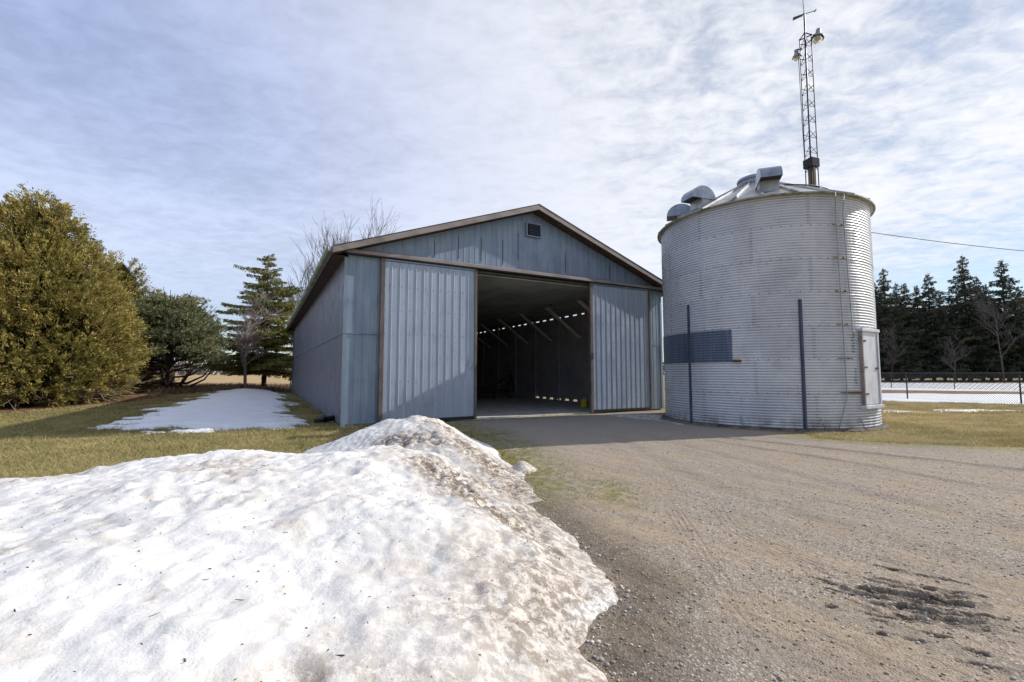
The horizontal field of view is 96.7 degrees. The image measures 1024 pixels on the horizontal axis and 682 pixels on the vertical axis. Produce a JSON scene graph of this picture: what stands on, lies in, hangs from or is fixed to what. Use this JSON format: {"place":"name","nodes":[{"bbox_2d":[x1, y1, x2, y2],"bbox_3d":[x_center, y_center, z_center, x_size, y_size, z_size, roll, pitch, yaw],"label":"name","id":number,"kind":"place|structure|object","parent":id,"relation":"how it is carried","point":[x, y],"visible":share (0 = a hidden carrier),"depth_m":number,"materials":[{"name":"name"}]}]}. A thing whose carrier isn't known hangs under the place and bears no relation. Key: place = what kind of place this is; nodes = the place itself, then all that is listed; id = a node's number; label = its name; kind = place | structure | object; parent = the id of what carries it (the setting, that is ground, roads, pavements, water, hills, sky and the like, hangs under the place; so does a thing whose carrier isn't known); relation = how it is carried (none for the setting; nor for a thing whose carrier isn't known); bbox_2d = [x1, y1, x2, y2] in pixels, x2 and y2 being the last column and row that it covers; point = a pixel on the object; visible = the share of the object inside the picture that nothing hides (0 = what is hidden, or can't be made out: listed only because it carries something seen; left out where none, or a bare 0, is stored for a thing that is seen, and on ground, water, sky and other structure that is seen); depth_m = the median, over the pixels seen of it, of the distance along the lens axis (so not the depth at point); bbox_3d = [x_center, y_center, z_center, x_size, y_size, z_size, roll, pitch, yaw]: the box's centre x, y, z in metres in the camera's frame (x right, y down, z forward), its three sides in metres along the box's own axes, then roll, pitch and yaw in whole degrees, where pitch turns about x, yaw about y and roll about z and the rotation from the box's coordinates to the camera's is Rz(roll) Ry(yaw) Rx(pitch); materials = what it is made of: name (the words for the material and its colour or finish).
{"place":"outdoors","nodes":[
{"label":"outdoors","id":0,"kind":"place"},
{"bbox_2d":[477,374,514,398],"bbox_3d":[-1.823,2.615,26.270,4.145,1.394,2.180,2,-5,-29],"label":"farm implement","id":1,"kind":"object","parent":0,"point":[506,390],"visible":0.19,"depth_m":26.58,"materials":[{"name":"paint"}]},
{"bbox_2d":[0,374,1023,478],"bbox_3d":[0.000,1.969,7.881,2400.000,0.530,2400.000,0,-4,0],"label":"ground","id":2,"kind":"structure","parent":0,"point":[222,379],"depth_m":11.05,"materials":[{"name":"green plant"}]},
{"bbox_2d":[0,183,153,410],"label":"cedar tree","id":3,"kind":"object","parent":2,"relation":"on","point":[61,314],"visible":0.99,"depth_m":19.82,"materials":[{"name":"green plant"}]},
{"bbox_2d":[95,249,193,392],"bbox_3d":[-24.867,-1.157,28.687,8.485,9.564,8.313,0,-4,0],"label":"cedar tree","id":4,"kind":"object","parent":2,"relation":"on","point":[133,283],"visible":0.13,"depth_m":28.65,"materials":[{"name":"green plant"}]},
{"bbox_2d":[111,287,236,388],"bbox_3d":[-21.192,0.192,28.424,7.515,7.029,6.862,0,-4,0],"label":"pine tree","id":5,"kind":"object","parent":2,"relation":"on","point":[185,329],"visible":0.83,"depth_m":27.61,"materials":[{"name":"green plant"}]},
{"bbox_2d":[88,388,308,433],"bbox_3d":[-14.198,2.919,23.041,5.987,0.509,27.349,2,-5,-29],"label":"snow patch","id":6,"kind":"object","parent":2,"relation":"on","point":[243,408],"visible":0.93,"depth_m":14.94,"materials":[{"name":"white snow"}]},
{"bbox_2d":[123,382,290,396],"bbox_3d":[-24.175,3.605,36.228,21.306,0.948,32.485,0,-4,0],"label":"dry brush","id":7,"kind":"object","parent":2,"relation":"on","point":[211,387],"visible":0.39,"depth_m":30.82,"materials":[{"name":"brown plant"}]},
{"bbox_2d":[181,254,303,385],"bbox_3d":[-20.032,-1.437,37.257,11.646,11.493,10.497,2,-5,-28],"label":"spruce tree","id":8,"kind":"object","parent":2,"relation":"on","point":[271,363],"visible":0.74,"depth_m":36.09,"materials":[{"name":"green plant"}]},
{"bbox_2d":[224,287,284,387],"bbox_3d":[-19.451,-0.317,34.304,3.740,8.052,4.144,-3,-5,40],"label":"bare tree","id":9,"kind":"object","parent":2,"relation":"on","point":[245,332],"visible":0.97,"depth_m":33.73,"materials":[{"name":"grey plant"}]},
{"bbox_2d":[282,257,317,316],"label":"bare tree","id":10,"kind":"object","parent":2,"relation":"on","point":[307,275],"visible":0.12,"depth_m":49.29,"materials":[{"name":"brown plant"}]},
{"bbox_2d":[0,445,618,681],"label":"snow pile","id":11,"kind":"object","parent":2,"relation":"on","point":[98,624],"visible":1,"depth_m":2.47,"materials":[{"name":"white snow"}]},
{"bbox_2d":[0,420,580,681],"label":"snow debris","id":12,"kind":"object","parent":11,"relation":"on","point":[287,532],"visible":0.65,"depth_m":2.91,"materials":[{"name":"brown plant"}]},
{"bbox_2d":[314,415,334,422],"bbox_3d":[-5.746,2.369,13.921,0.628,0.204,1.010,2,-5,-29],"label":"drain pipe","id":13,"kind":"object","parent":2,"relation":"on","point":[322,418],"visible":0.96,"depth_m":13.66,"materials":[{"name":"black plastic"}]},
{"bbox_2d":[291,197,400,280],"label":"bare tree","id":14,"kind":"object","parent":2,"relation":"on","point":[341,239],"visible":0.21,"depth_m":47.14,"materials":[{"name":"brown plant"}]},
{"bbox_2d":[157,358,664,374],"bbox_3d":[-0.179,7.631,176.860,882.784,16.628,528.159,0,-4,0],"label":"woodland","id":15,"kind":"object","parent":2,"relation":"on","point":[203,372],"depth_m":325.45,"materials":[{"name":"plant"}]},
{"bbox_2d":[303,415,543,502],"bbox_3d":[-1.716,1.680,7.448,3.700,0.797,5.774,1,-4,-17],"label":"snow pile","id":16,"kind":"object","parent":2,"relation":"on","point":[468,454],"visible":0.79,"depth_m":7.13,"materials":[{"name":"white snow"}]},
{"bbox_2d":[285,204,663,426],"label":"barn","id":17,"kind":"structure","parent":2,"relation":"on","point":[388,326],"depth_m":16.08,"materials":[{"name":"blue metal"}]},
{"bbox_2d":[377,258,476,422],"bbox_3d":[-2.491,0.025,13.907,3.070,4.800,0.095,2,-5,-29],"label":"sliding door","id":18,"kind":"structure","parent":17,"relation":"in","point":[428,320],"depth_m":13.86,"materials":[{"name":"metal"}]},
{"bbox_2d":[580,396,587,407],"bbox_3d":[3.078,2.597,19.416,0.344,0.470,0.344,-4,-6,44],"label":"pail","id":19,"kind":"object","parent":17,"relation":"on","point":[584,401],"visible":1,"depth_m":19.28,"materials":[{"name":"yellow plastic"}]},
{"bbox_2d":[589,283,652,411],"bbox_3d":[4.230,0.272,17.562,3.060,4.800,0.095,2,-5,-29],"label":"sliding door","id":20,"kind":"structure","parent":17,"relation":"in","point":[619,316],"depth_m":17.51,"materials":[{"name":"metal"}]},
{"bbox_2d":[450,425,646,508],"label":"mossy grass","id":21,"kind":"structure","parent":2,"relation":"on","point":[532,453],"depth_m":8.53,"materials":[{"name":"green plant"}]},
{"bbox_2d":[493,447,665,681],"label":"snow crumbs","id":22,"kind":"object","parent":2,"relation":"on","point":[600,626],"visible":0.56,"depth_m":2.82,"materials":[{"name":"white snow"}]},
{"bbox_2d":[657,166,888,432],"bbox_3d":[8.031,-1.413,14.836,6.230,8.060,6.230,-2,-5,29],"label":"grain bin","id":23,"kind":"object","parent":2,"relation":"on","point":[769,312],"visible":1,"depth_m":12.21,"materials":[{"name":"metal"}]},
{"bbox_2d":[857,328,884,408],"bbox_3d":[9.559,0.730,12.170,1.040,2.110,0.205,2,-5,-31],"label":"door","id":24,"kind":"structure","parent":23,"relation":"in","point":[869,356],"depth_m":12.10,"materials":[{"name":"metal"}]},
{"bbox_2d":[792,2,823,187],"bbox_3d":[11.986,-6.027,18.045,1.506,18.155,0.562,1,-4,-10],"label":"light mast","id":25,"kind":"object","parent":2,"relation":"on","point":[811,164],"visible":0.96,"depth_m":18.15,"materials":[{"name":"grey metal"}]},
{"bbox_2d":[663,372,1023,403],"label":"chain link fence","id":26,"kind":"object","parent":2,"relation":"on","point":[1018,377],"visible":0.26,"depth_m":23.40,"materials":[{"name":"grey metal"}]},
{"bbox_2d":[874,283,900,379],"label":"spruce tree","id":27,"kind":"object","parent":2,"relation":"on","point":[879,319],"visible":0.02,"depth_m":83.61,"materials":[{"name":"green plant"}]},
{"bbox_2d":[879,322,911,382],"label":"bare tree","id":28,"kind":"object","parent":2,"relation":"on","point":[891,345],"visible":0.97,"depth_m":71.77,"materials":[{"name":"brown plant"}]},
{"bbox_2d":[874,268,931,381],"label":"spruce tree","id":29,"kind":"object","parent":2,"relation":"on","point":[884,322],"visible":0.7,"depth_m":78.77,"materials":[{"name":"green plant"}]},
{"bbox_2d":[889,283,916,379],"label":"spruce tree","id":30,"kind":"object","parent":2,"relation":"on","point":[895,289],"visible":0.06,"depth_m":92.80,"materials":[{"name":"green plant"}]},
{"bbox_2d":[909,286,928,379],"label":"spruce tree","id":31,"kind":"object","parent":2,"relation":"on","point":[916,293],"visible":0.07,"depth_m":94.59,"materials":[{"name":"green plant"}]},
{"bbox_2d":[889,283,951,380],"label":"spruce tree","id":32,"kind":"object","parent":2,"relation":"on","point":[908,320],"visible":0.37,"depth_m":80.67,"materials":[{"name":"green plant"}]},
{"bbox_2d":[935,295,948,380],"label":"spruce tree","id":33,"kind":"object","parent":2,"relation":"on","point":[938,312],"visible":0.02,"depth_m":92.62,"materials":[{"name":"green plant"}]},
{"bbox_2d":[910,273,977,380],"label":"spruce tree","id":34,"kind":"object","parent":2,"relation":"on","point":[935,333],"visible":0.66,"depth_m":79.77,"materials":[{"name":"green plant"}]},
{"bbox_2d":[940,294,963,380],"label":"spruce tree","id":35,"kind":"object","parent":2,"relation":"on","point":[948,302],"visible":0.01,"depth_m":85.57,"materials":[{"name":"green plant"}]},
{"bbox_2d":[881,383,1023,403],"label":"snow cover","id":36,"kind":"object","parent":2,"relation":"on","point":[923,399],"visible":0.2,"depth_m":28.56,"materials":[{"name":"white snow"}]},
{"bbox_2d":[881,372,1023,389],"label":"chain link fence","id":37,"kind":"object","parent":2,"relation":"on","point":[952,381],"visible":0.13,"depth_m":40.41,"materials":[{"name":"grey metal"}]},
{"bbox_2d":[940,332,975,382],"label":"bare tree","id":38,"kind":"object","parent":2,"relation":"on","point":[952,354],"visible":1,"depth_m":70.19,"materials":[{"name":"brown plant"}]},
{"bbox_2d":[929,256,1021,381],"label":"spruce tree","id":39,"kind":"object","parent":2,"relation":"on","point":[981,341],"visible":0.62,"depth_m":79.03,"materials":[{"name":"green plant"}]},
{"bbox_2d":[934,409,1020,411],"bbox_3d":[18.240,2.776,18.030,3.440,0.114,1.320,0,-4,0],"label":"snow scrap","id":40,"kind":"object","parent":2,"relation":"on","point":[967,410],"visible":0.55,"depth_m":17.89,"materials":[{"name":"white snow"}]},
{"bbox_2d":[960,276,1015,379],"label":"spruce tree","id":41,"kind":"object","parent":2,"relation":"on","point":[976,282],"visible":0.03,"depth_m":94.00,"materials":[{"name":"green plant"}]},
{"bbox_2d":[960,285,1023,382],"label":"bare tree","id":42,"kind":"object","parent":2,"relation":"on","point":[993,315],"visible":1,"depth_m":71.31,"materials":[{"name":"brown plant"}]},
{"bbox_2d":[975,284,1016,380],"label":"spruce tree","id":43,"kind":"object","parent":2,"relation":"on","point":[986,292],"visible":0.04,"depth_m":84.53,"materials":[{"name":"green plant"}]},
{"bbox_2d":[979,258,1023,381],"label":"spruce tree","id":44,"kind":"object","parent":2,"relation":"on","point":[1014,358],"visible":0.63,"depth_m":78.23,"materials":[{"name":"green plant"}]},
{"bbox_2d":[1002,286,1023,379],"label":"spruce tree","id":45,"kind":"object","parent":2,"relation":"on","point":[1019,292],"visible":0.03,"depth_m":92.55,"materials":[{"name":"green plant"}]},
{"bbox_2d":[1012,290,1023,361],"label":"spruce tree","id":46,"kind":"object","parent":2,"relation":"on","point":[1022,304],"visible":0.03,"depth_m":82.59,"materials":[{"name":"green plant"}]},
{"bbox_2d":[0,0,1023,373],"label":"sky","id":47,"kind":"structure","parent":0,"point":[197,139],"materials":[{"name":"blue"}]},
{"bbox_2d":[446,410,1023,681],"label":"driveway","id":48,"kind":"structure","parent":0,"point":[976,592],"depth_m":3.91,"materials":[{"name":"grey gravel"}]},
{"bbox_2d":[512,461,536,473],"bbox_3d":[0.171,1.927,6.929,0.546,0.181,0.574,0,-4,0],"label":"snow chunk","id":49,"kind":"object","parent":48,"relation":"on","point":[523,467],"visible":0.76,"depth_m":6.84,"materials":[{"name":"white snow"}]},
{"bbox_2d":[611,414,682,424],"bbox_3d":[4.822,2.553,14.867,2.089,0.091,3.808,2,-5,-28],"label":"snow scrap","id":50,"kind":"object","parent":48,"relation":"on","point":[648,417],"visible":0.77,"depth_m":15.36,"materials":[{"name":"white snow"}]},
{"bbox_2d":[664,399,1023,447],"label":"lawn grass","id":51,"kind":"structure","parent":0,"point":[970,418],"depth_m":12.74,"materials":[{"name":"green plant"}]},
{"bbox_2d":[871,232,1022,250],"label":"overhead cable","id":52,"kind":"object","parent":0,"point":[946,242],"visible":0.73,"depth_m":18.87,"materials":[{"name":"grey plastic"}]},
{"bbox_2d":[882,390,1023,393],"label":"dirt track","id":53,"kind":"structure","parent":0,"point":[946,392],"depth_m":31.78,"materials":[{"name":"brown soil"}]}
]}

